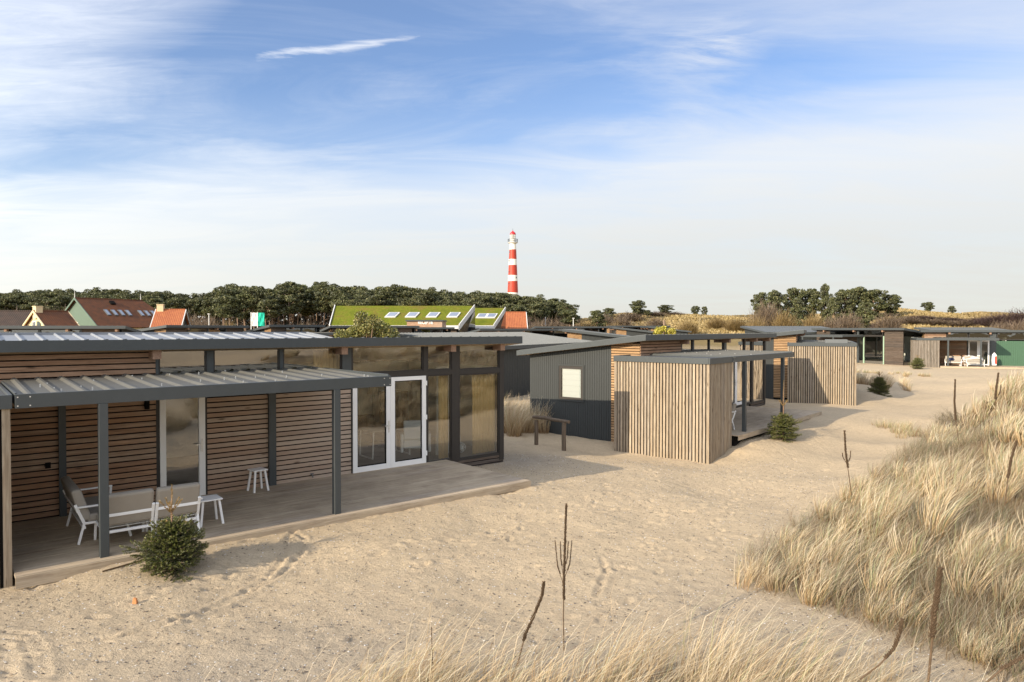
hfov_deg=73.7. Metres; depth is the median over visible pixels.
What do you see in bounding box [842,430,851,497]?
mullein stalk
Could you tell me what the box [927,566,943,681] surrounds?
mullein stalk
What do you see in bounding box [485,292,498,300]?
pine tree
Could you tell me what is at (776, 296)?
pine tree
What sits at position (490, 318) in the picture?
moss roof building
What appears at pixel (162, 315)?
brick house
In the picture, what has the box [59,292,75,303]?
pine tree
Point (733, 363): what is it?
door
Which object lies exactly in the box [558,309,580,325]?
pine tree
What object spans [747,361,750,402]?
window
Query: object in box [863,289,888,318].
pine tree
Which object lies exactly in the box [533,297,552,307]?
pine tree
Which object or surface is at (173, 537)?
fir tree
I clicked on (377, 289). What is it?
pine tree
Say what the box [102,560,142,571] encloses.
stick
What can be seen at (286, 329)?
window
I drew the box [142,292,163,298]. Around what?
pine tree
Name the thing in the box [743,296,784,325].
bare tree
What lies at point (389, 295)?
pine tree
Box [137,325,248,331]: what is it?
timber cabin
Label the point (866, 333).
window
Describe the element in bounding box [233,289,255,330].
pine tree
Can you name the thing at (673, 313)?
bare tree
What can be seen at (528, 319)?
brick house
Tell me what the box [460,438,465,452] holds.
wire ball lamp
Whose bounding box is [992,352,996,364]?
beach board
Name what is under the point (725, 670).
foreground grass
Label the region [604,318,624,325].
bare tree
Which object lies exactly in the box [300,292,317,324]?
pine tree
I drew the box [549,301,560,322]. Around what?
pine tree
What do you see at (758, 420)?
timber deck
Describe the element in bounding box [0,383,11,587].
storage shed
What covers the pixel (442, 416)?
curtain
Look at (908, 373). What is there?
grass tuft
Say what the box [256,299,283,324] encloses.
pine tree
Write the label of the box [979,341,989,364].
door
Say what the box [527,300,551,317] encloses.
pine tree
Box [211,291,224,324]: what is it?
pine tree
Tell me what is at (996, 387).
mullein stalk
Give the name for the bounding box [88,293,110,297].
pine tree
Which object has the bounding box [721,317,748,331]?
bare tree
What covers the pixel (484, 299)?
pine tree
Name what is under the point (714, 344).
window
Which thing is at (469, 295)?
pine tree
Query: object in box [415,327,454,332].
timber cabin
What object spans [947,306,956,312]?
pine tree
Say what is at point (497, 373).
window
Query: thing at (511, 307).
pine tree
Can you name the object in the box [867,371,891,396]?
fir tree
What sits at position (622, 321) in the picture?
bare tree
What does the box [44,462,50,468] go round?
door lock
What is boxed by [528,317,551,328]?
bare tree
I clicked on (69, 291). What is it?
pine tree
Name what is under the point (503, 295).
pine tree
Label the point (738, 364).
door
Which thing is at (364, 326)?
leafy tree
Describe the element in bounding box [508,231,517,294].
lighthouse
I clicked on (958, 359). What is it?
lounge seat
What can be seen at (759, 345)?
window
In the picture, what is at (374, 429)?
dining table
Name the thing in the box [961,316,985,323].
bare tree
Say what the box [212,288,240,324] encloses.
pine tree
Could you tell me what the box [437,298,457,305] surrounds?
pine tree
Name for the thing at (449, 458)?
window
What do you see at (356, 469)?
door
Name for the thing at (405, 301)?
pine tree
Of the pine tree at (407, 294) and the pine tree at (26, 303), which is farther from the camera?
the pine tree at (26, 303)
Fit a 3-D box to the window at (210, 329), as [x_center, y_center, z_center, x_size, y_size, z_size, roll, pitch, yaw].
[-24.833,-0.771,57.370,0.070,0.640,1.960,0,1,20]
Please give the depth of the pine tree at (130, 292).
177.60 m
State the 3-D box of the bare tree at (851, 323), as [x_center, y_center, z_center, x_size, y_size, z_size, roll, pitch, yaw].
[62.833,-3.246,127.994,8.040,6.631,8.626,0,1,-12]
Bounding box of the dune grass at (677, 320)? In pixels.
[564,307,1010,333]
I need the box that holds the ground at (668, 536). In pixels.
[0,312,1023,681]
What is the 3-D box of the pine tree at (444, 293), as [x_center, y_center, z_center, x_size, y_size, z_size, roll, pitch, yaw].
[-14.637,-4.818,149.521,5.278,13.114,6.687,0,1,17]
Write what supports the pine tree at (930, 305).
on the ground at (668, 536)
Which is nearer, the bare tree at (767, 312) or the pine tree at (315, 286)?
the bare tree at (767, 312)
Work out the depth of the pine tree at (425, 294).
136.65 m
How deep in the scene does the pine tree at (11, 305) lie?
166.33 m
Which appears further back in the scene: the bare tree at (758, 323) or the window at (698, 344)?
the bare tree at (758, 323)
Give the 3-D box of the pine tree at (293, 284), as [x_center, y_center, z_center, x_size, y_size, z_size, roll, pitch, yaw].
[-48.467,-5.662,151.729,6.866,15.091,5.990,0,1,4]
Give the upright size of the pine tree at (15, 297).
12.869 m
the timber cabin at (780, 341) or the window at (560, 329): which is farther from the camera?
the window at (560, 329)
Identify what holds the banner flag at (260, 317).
on the ground at (668, 536)
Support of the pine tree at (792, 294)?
on the ground at (668, 536)
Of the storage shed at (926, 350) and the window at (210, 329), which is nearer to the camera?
the window at (210, 329)
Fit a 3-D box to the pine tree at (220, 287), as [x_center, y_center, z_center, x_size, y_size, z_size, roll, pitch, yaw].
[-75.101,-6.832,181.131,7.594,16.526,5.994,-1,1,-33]
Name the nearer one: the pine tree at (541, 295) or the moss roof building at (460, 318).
the moss roof building at (460, 318)
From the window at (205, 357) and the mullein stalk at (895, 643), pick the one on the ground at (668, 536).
the mullein stalk at (895, 643)
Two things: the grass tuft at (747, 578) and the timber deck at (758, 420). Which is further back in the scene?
the timber deck at (758, 420)
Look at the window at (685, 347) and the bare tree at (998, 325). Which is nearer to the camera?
the window at (685, 347)
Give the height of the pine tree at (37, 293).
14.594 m
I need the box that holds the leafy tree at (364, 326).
[333,311,399,337]
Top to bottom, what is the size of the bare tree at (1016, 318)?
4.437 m
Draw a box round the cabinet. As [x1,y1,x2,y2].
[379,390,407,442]
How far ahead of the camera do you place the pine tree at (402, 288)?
150.66 m
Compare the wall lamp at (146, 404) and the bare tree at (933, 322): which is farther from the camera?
the bare tree at (933, 322)
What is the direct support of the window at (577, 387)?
in the timber cabin at (573, 383)
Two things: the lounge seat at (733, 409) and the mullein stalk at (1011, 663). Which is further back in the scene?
the lounge seat at (733, 409)
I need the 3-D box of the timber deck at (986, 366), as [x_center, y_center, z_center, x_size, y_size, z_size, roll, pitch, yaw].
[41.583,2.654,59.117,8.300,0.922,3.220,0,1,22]
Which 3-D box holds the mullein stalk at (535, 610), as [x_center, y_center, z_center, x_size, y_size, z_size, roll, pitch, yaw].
[0.140,2.669,6.247,0.333,0.963,0.047,0,1,0]
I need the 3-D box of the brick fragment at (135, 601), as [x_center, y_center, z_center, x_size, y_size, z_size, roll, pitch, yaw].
[-4.762,3.281,8.629,0.060,0.076,0.049,0,1,0]
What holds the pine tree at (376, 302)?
on the ground at (668, 536)
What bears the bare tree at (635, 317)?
on the ground at (668, 536)
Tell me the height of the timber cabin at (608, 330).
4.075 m
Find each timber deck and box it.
[12,460,530,588]
[732,406,821,445]
[939,365,1023,368]
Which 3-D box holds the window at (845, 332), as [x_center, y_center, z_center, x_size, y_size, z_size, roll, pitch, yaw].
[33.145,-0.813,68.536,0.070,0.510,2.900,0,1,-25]
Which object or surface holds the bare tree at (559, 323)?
on the ground at (668, 536)
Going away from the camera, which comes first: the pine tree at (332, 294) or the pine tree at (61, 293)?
the pine tree at (332, 294)
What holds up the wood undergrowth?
on the ground at (668, 536)
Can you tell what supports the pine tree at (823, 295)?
on the ground at (668, 536)
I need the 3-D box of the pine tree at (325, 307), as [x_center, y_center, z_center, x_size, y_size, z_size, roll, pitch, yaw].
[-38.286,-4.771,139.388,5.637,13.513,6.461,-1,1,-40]
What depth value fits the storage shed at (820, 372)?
32.39 m
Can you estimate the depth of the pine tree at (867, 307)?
135.22 m
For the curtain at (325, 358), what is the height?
2.880 m
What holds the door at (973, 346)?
in the timber cabin at (1006, 347)
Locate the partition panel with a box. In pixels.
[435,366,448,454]
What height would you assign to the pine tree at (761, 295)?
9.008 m
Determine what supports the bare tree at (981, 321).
on the ground at (668, 536)
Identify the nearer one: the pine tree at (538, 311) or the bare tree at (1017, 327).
the bare tree at (1017, 327)
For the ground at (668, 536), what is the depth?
9.65 m
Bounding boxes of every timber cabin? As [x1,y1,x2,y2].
[0,325,141,332]
[0,332,521,557]
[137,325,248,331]
[243,325,338,334]
[320,325,419,337]
[398,332,589,398]
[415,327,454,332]
[469,329,558,335]
[516,333,793,441]
[530,326,609,337]
[562,329,628,340]
[606,326,670,332]
[609,327,653,335]
[640,326,691,333]
[740,326,827,339]
[766,330,855,399]
[801,328,920,364]
[911,330,1023,366]
[914,327,1006,330]
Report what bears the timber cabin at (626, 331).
on the ground at (668, 536)
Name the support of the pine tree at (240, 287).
on the ground at (668, 536)
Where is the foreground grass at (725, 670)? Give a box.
[204,565,1023,681]
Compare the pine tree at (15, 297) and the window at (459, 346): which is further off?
the pine tree at (15, 297)
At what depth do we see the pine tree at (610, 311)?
164.63 m
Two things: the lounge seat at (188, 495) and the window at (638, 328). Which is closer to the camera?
the lounge seat at (188, 495)
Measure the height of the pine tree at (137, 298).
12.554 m
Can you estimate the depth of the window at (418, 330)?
76.73 m
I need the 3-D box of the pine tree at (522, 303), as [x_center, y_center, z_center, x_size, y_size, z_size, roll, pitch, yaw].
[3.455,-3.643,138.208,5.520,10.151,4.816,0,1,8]
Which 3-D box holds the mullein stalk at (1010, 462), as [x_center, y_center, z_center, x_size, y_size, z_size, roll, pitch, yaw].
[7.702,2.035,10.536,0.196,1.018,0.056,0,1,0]
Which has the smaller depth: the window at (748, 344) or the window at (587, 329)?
the window at (748, 344)
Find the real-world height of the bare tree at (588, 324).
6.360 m
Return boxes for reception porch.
[405,320,446,326]
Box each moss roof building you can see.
[329,305,474,331]
[475,307,505,329]
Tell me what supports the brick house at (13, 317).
on the ground at (668, 536)
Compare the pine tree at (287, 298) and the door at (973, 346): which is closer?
the door at (973, 346)
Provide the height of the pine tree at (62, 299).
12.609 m
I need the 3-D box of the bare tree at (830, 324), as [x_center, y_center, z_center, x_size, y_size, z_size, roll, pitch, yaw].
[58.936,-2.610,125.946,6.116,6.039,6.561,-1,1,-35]
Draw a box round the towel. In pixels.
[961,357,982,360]
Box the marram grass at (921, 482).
[734,369,1023,681]
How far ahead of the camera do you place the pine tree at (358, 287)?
172.03 m
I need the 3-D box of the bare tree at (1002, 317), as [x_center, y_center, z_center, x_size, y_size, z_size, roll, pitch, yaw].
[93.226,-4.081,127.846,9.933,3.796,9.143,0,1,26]
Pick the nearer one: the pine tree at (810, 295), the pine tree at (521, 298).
the pine tree at (521, 298)
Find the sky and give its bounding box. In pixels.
[0,0,1023,324]
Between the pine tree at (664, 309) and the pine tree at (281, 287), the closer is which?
the pine tree at (281, 287)
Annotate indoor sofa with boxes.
[358,414,384,443]
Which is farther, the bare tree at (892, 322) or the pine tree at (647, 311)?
the pine tree at (647, 311)
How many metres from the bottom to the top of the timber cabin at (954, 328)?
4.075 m
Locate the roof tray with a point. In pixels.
(836, 340)
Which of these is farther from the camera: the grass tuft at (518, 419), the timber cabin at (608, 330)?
the timber cabin at (608, 330)
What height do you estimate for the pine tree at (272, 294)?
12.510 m
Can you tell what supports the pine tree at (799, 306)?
on the ground at (668, 536)
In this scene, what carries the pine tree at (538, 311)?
on the ground at (668, 536)
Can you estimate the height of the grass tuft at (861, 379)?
1.300 m
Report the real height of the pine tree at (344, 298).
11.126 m
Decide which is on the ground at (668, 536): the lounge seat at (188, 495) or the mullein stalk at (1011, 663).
the mullein stalk at (1011, 663)
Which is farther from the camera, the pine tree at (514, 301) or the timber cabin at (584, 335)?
the pine tree at (514, 301)
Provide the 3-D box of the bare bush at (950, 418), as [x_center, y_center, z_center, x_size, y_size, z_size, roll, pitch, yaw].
[16.045,2.703,24.448,2.571,0.807,2.404,0,1,0]
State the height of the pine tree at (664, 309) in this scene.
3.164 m
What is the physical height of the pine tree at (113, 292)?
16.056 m
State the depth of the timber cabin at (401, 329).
65.18 m
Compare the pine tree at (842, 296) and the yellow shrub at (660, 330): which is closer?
the yellow shrub at (660, 330)
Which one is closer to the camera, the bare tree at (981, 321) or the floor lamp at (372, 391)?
the floor lamp at (372, 391)
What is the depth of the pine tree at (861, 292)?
150.34 m
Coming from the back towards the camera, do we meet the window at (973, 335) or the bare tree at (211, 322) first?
the bare tree at (211, 322)
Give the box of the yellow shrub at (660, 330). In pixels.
[653,320,675,334]
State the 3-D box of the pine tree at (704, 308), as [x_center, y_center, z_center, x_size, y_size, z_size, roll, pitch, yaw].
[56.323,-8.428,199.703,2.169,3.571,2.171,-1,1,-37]
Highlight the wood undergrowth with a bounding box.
[190,311,579,330]
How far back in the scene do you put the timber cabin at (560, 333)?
85.47 m
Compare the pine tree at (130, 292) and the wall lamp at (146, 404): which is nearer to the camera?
the wall lamp at (146, 404)
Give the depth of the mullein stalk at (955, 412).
18.02 m
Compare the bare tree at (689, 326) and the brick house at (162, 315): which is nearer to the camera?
the brick house at (162, 315)
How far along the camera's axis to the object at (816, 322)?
127.30 m
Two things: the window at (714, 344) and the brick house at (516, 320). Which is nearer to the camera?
the window at (714, 344)
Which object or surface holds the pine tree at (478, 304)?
on the ground at (668, 536)
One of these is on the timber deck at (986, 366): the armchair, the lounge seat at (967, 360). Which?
the lounge seat at (967, 360)
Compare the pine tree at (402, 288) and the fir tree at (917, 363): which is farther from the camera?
the pine tree at (402, 288)
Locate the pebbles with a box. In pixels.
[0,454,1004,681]
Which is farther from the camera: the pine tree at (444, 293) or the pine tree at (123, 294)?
the pine tree at (123, 294)
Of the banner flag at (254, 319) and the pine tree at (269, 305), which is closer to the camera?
the banner flag at (254, 319)
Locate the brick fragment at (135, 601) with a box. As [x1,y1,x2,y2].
[132,597,137,603]
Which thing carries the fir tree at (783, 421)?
on the ground at (668, 536)
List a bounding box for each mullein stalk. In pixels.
[431,627,432,672]
[512,581,545,678]
[555,503,571,650]
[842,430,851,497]
[859,618,904,679]
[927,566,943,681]
[953,379,958,441]
[986,653,1023,681]
[994,372,1001,409]
[1004,440,1017,505]
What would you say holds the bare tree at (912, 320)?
on the ground at (668, 536)
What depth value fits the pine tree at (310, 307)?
144.92 m
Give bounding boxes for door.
[159,397,205,495]
[352,386,390,472]
[391,375,426,467]
[732,362,735,402]
[736,362,741,404]
[968,340,978,364]
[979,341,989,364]
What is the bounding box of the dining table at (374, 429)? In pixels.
[358,424,409,459]
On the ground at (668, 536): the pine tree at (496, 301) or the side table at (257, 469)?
the pine tree at (496, 301)
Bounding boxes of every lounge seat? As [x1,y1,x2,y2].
[60,476,131,544]
[94,488,154,539]
[145,482,202,533]
[732,403,736,429]
[945,356,961,365]
[964,356,984,366]
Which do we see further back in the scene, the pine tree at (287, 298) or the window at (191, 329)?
the pine tree at (287, 298)
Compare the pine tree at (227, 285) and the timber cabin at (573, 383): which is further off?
the pine tree at (227, 285)
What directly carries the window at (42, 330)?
in the timber cabin at (29, 328)
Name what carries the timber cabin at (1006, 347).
on the ground at (668, 536)
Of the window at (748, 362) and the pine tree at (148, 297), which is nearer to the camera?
the window at (748, 362)
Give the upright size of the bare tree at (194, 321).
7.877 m
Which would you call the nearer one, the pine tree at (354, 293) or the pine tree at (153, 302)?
the pine tree at (354, 293)
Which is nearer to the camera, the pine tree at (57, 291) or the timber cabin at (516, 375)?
the timber cabin at (516, 375)
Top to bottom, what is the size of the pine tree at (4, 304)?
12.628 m
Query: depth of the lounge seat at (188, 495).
10.88 m
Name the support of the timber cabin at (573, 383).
on the ground at (668, 536)
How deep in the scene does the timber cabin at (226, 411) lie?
13.76 m
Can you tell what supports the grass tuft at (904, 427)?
on the ground at (668, 536)
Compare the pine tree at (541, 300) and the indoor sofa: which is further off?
the pine tree at (541, 300)
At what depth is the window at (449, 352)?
17.52 m
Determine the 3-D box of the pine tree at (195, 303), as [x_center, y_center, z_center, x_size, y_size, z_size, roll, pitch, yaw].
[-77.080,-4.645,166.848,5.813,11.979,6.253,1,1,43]
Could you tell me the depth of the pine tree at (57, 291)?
180.21 m
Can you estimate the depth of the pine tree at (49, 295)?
170.55 m
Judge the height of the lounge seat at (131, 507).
0.858 m
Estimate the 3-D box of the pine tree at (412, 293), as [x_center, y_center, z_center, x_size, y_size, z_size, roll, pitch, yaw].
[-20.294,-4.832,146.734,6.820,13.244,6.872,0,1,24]
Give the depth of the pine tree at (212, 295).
169.47 m
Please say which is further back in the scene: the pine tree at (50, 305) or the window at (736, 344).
the pine tree at (50, 305)
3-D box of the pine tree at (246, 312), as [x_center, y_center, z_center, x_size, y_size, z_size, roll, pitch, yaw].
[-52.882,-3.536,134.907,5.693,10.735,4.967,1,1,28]
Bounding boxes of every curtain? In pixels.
[313,349,338,368]
[438,375,447,458]
[472,374,494,453]
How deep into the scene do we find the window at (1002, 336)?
59.95 m
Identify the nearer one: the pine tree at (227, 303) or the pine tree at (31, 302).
the pine tree at (227, 303)
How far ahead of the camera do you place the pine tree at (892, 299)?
150.10 m
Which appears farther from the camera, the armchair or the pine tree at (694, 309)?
the pine tree at (694, 309)
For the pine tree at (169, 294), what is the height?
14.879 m
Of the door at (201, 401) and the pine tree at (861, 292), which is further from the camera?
the pine tree at (861, 292)
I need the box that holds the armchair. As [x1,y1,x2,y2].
[400,420,430,452]
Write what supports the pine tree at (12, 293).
on the ground at (668, 536)
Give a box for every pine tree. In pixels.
[0,291,23,300]
[0,293,24,309]
[0,297,13,309]
[10,295,32,309]
[18,295,54,309]
[21,295,41,307]
[25,291,42,296]
[35,298,63,309]
[38,292,59,299]
[41,289,63,296]
[53,295,70,309]
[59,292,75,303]
[65,288,74,293]
[80,289,107,295]
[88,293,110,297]
[92,287,107,291]
[97,295,117,298]
[106,289,121,294]
[113,291,139,298]
[119,289,146,297]
[127,296,142,299]
[141,295,167,308]
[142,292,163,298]
[146,298,167,308]
[162,290,185,305]
[166,296,192,308]
[184,293,197,297]
[184,298,203,321]
[198,293,212,319]
[199,298,220,319]
[207,289,219,324]
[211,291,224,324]
[211,293,232,323]
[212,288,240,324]
[213,295,246,323]
[214,285,234,318]
[224,284,246,325]
[231,298,255,330]
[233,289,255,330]
[235,287,267,329]
[236,286,252,329]
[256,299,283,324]
[262,289,283,324]
[273,283,291,324]
[273,287,301,324]
[285,282,307,324]
[293,287,315,324]
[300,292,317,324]
[303,289,323,324]
[307,283,329,324]
[313,281,328,317]
[313,284,337,328]
[326,286,351,300]
[327,290,352,311]
[329,293,355,307]
[345,299,371,305]
[349,290,369,296]
[350,285,365,290]
[352,293,373,305]
[364,295,389,305]
[373,287,386,292]
[378,288,399,305]
[383,285,408,297]
[395,290,412,305]
[396,295,424,305]
[399,287,422,305]
[415,289,439,305]
[428,295,445,304]
[435,289,456,298]
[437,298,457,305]
[442,293,461,304]
[451,294,468,305]
[460,291,476,298]
[461,300,484,307]
[464,297,484,307]
[477,294,493,307]
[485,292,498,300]
[487,296,506,307]
[493,293,509,305]
[498,298,518,311]
[502,304,525,311]
[515,296,534,305]
[517,298,540,316]
[524,302,550,322]
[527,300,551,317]
[528,294,545,299]
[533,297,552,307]
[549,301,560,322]
[556,303,579,317]
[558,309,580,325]
[588,310,606,325]
[603,308,615,318]
[629,300,646,315]
[643,310,652,315]
[657,305,674,313]
[691,306,700,313]
[700,306,707,314]
[750,292,768,310]
[763,290,786,314]
[781,287,805,321]
[789,298,806,325]
[798,288,822,317]
[817,284,833,322]
[825,297,841,322]
[834,289,857,318]
[849,286,871,318]
[851,302,877,327]
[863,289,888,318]
[881,294,903,315]
[920,302,934,310]
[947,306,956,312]
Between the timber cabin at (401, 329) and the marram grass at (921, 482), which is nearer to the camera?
the marram grass at (921, 482)
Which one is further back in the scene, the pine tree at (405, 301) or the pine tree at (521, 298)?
the pine tree at (521, 298)
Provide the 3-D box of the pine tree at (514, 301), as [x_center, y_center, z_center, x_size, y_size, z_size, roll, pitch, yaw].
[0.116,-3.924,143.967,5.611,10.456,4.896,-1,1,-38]
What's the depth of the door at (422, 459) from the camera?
16.77 m
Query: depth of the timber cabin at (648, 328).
92.05 m
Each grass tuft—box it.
[504,391,553,436]
[733,540,786,591]
[856,369,913,391]
[856,369,931,376]
[872,392,1015,438]
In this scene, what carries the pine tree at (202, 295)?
on the ground at (668, 536)
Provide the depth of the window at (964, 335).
61.43 m
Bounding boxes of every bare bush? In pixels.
[919,404,976,425]
[933,413,980,429]
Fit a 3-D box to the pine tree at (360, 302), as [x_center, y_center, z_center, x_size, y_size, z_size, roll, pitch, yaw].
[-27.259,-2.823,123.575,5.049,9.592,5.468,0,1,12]
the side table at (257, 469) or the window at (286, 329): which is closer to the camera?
the side table at (257, 469)
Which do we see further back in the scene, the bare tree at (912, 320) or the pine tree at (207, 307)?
the pine tree at (207, 307)
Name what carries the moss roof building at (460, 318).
on the ground at (668, 536)
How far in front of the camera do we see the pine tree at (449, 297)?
143.21 m
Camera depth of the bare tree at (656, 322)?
149.17 m
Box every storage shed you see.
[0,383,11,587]
[613,354,732,463]
[787,342,856,405]
[910,338,939,367]
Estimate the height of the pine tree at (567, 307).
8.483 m
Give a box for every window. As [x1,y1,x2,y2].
[0,329,38,332]
[41,329,79,331]
[159,351,206,373]
[187,328,207,331]
[209,328,224,331]
[214,349,279,371]
[283,349,341,368]
[285,328,300,331]
[302,328,315,331]
[352,347,422,372]
[417,329,441,332]
[428,352,450,369]
[428,374,451,461]
[459,346,498,369]
[460,372,498,458]
[553,328,574,332]
[558,364,583,401]
[577,328,597,331]
[629,327,644,329]
[682,340,691,350]
[694,340,708,350]
[710,340,723,349]
[727,339,743,349]
[746,339,750,349]
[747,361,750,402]
[754,338,763,350]
[754,360,763,401]
[830,330,854,334]
[855,330,882,335]
[864,336,882,356]
[947,333,967,337]
[969,333,989,337]
[997,333,1023,339]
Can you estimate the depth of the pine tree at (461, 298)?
141.71 m
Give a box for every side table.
[193,494,223,527]
[247,467,268,492]
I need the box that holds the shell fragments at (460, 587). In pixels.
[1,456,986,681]
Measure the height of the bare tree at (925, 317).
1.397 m
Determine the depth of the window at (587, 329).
85.89 m
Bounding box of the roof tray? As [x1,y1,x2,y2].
[825,339,847,342]
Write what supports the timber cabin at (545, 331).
on the ground at (668, 536)
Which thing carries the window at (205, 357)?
in the timber cabin at (226, 411)
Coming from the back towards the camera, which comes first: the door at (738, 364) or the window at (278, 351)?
the door at (738, 364)
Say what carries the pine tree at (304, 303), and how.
on the ground at (668, 536)
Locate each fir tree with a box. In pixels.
[119,484,208,582]
[765,381,802,442]
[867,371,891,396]
[909,355,925,368]
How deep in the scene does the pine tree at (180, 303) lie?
165.24 m
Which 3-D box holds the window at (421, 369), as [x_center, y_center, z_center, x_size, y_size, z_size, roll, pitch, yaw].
[-2.976,0.433,16.406,1.930,0.630,0.070,-1,1,-40]
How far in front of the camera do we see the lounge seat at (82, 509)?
10.69 m
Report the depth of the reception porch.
83.97 m
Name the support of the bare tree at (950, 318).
on the ground at (668, 536)
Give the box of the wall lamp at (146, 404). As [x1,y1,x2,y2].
[144,401,149,408]
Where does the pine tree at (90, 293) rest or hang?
on the ground at (668, 536)
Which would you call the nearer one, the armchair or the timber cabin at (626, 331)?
the armchair
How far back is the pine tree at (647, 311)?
177.38 m
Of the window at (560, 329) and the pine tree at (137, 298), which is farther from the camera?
the pine tree at (137, 298)
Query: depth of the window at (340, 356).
15.59 m
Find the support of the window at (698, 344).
in the timber cabin at (573, 383)
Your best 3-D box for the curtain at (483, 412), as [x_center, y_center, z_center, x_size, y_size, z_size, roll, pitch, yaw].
[-0.758,1.883,18.464,0.807,2.260,0.084,-1,1,-40]
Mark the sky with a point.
(716, 155)
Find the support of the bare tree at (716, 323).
on the ground at (668, 536)
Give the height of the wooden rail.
1.281 m
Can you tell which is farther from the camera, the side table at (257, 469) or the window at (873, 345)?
the window at (873, 345)
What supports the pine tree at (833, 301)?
on the ground at (668, 536)
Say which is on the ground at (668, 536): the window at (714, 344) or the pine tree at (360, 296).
the pine tree at (360, 296)
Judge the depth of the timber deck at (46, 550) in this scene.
12.52 m
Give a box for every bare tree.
[189,312,212,324]
[200,314,222,324]
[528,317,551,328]
[544,312,563,325]
[577,317,597,325]
[595,311,612,325]
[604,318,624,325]
[609,315,636,325]
[615,311,644,321]
[643,316,668,325]
[644,310,668,316]
[667,312,683,314]
[674,319,699,333]
[704,316,726,328]
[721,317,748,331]
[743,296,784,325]
[746,311,768,325]
[767,308,799,325]
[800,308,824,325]
[821,312,848,327]
[832,306,866,327]
[866,310,909,328]
[896,315,925,324]
[904,315,936,319]
[918,318,950,325]
[935,316,968,321]
[942,319,978,326]
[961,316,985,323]
[969,312,1004,326]
[982,310,1023,324]
[986,318,1014,329]
[999,307,1023,327]
[1001,318,1023,329]
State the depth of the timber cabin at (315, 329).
59.80 m
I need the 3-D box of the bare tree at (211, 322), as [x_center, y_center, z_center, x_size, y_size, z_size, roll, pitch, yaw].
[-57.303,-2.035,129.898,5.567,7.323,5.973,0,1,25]
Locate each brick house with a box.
[0,310,31,325]
[22,306,79,325]
[150,304,190,326]
[506,312,527,328]
[527,317,545,327]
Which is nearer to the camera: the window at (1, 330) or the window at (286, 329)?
the window at (1, 330)
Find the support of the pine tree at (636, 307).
on the ground at (668, 536)
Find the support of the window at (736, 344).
in the timber cabin at (573, 383)
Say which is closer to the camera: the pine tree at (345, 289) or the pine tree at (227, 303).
the pine tree at (227, 303)
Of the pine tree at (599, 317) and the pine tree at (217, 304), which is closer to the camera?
the pine tree at (217, 304)
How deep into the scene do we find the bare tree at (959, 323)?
133.73 m
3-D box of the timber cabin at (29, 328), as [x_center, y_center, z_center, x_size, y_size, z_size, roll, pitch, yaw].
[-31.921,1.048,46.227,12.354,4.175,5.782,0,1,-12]
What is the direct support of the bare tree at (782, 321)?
on the ground at (668, 536)
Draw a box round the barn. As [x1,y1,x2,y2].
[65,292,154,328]
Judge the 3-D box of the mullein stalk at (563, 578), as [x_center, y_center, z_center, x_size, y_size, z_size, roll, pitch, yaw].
[0.540,2.433,7.071,0.188,1.531,0.095,-1,1,-30]
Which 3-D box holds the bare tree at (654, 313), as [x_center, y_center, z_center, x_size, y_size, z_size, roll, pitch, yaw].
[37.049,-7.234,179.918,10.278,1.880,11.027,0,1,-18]
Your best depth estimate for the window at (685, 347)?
24.89 m
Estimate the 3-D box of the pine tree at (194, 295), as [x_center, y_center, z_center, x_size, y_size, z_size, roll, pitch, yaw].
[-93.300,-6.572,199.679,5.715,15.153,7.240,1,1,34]
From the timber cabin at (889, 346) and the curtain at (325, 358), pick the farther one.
the timber cabin at (889, 346)
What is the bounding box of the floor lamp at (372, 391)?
[367,387,377,446]
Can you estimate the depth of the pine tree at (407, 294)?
144.94 m
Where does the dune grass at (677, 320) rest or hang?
on the ground at (668, 536)
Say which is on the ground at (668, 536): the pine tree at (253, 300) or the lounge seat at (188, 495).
the pine tree at (253, 300)
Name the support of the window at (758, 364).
in the timber cabin at (573, 383)
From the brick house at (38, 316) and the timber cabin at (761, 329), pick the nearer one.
the timber cabin at (761, 329)
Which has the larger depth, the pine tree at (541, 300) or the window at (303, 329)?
the pine tree at (541, 300)
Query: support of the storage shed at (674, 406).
on the ground at (668, 536)
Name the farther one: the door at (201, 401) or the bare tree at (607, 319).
the bare tree at (607, 319)
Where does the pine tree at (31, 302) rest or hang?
on the ground at (668, 536)
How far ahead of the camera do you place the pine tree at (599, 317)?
149.00 m
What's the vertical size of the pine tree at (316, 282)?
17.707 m
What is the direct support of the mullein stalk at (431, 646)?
on the foreground grass at (725, 670)
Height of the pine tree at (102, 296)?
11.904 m
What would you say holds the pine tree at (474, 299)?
on the ground at (668, 536)
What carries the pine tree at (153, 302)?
on the ground at (668, 536)
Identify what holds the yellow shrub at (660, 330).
on the ground at (668, 536)
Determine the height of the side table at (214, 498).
0.444 m
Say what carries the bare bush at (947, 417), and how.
on the ground at (668, 536)
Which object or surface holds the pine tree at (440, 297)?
on the ground at (668, 536)
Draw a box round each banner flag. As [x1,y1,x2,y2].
[251,313,257,328]
[257,312,264,327]
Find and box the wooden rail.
[533,415,569,450]
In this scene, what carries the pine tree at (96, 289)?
on the ground at (668, 536)

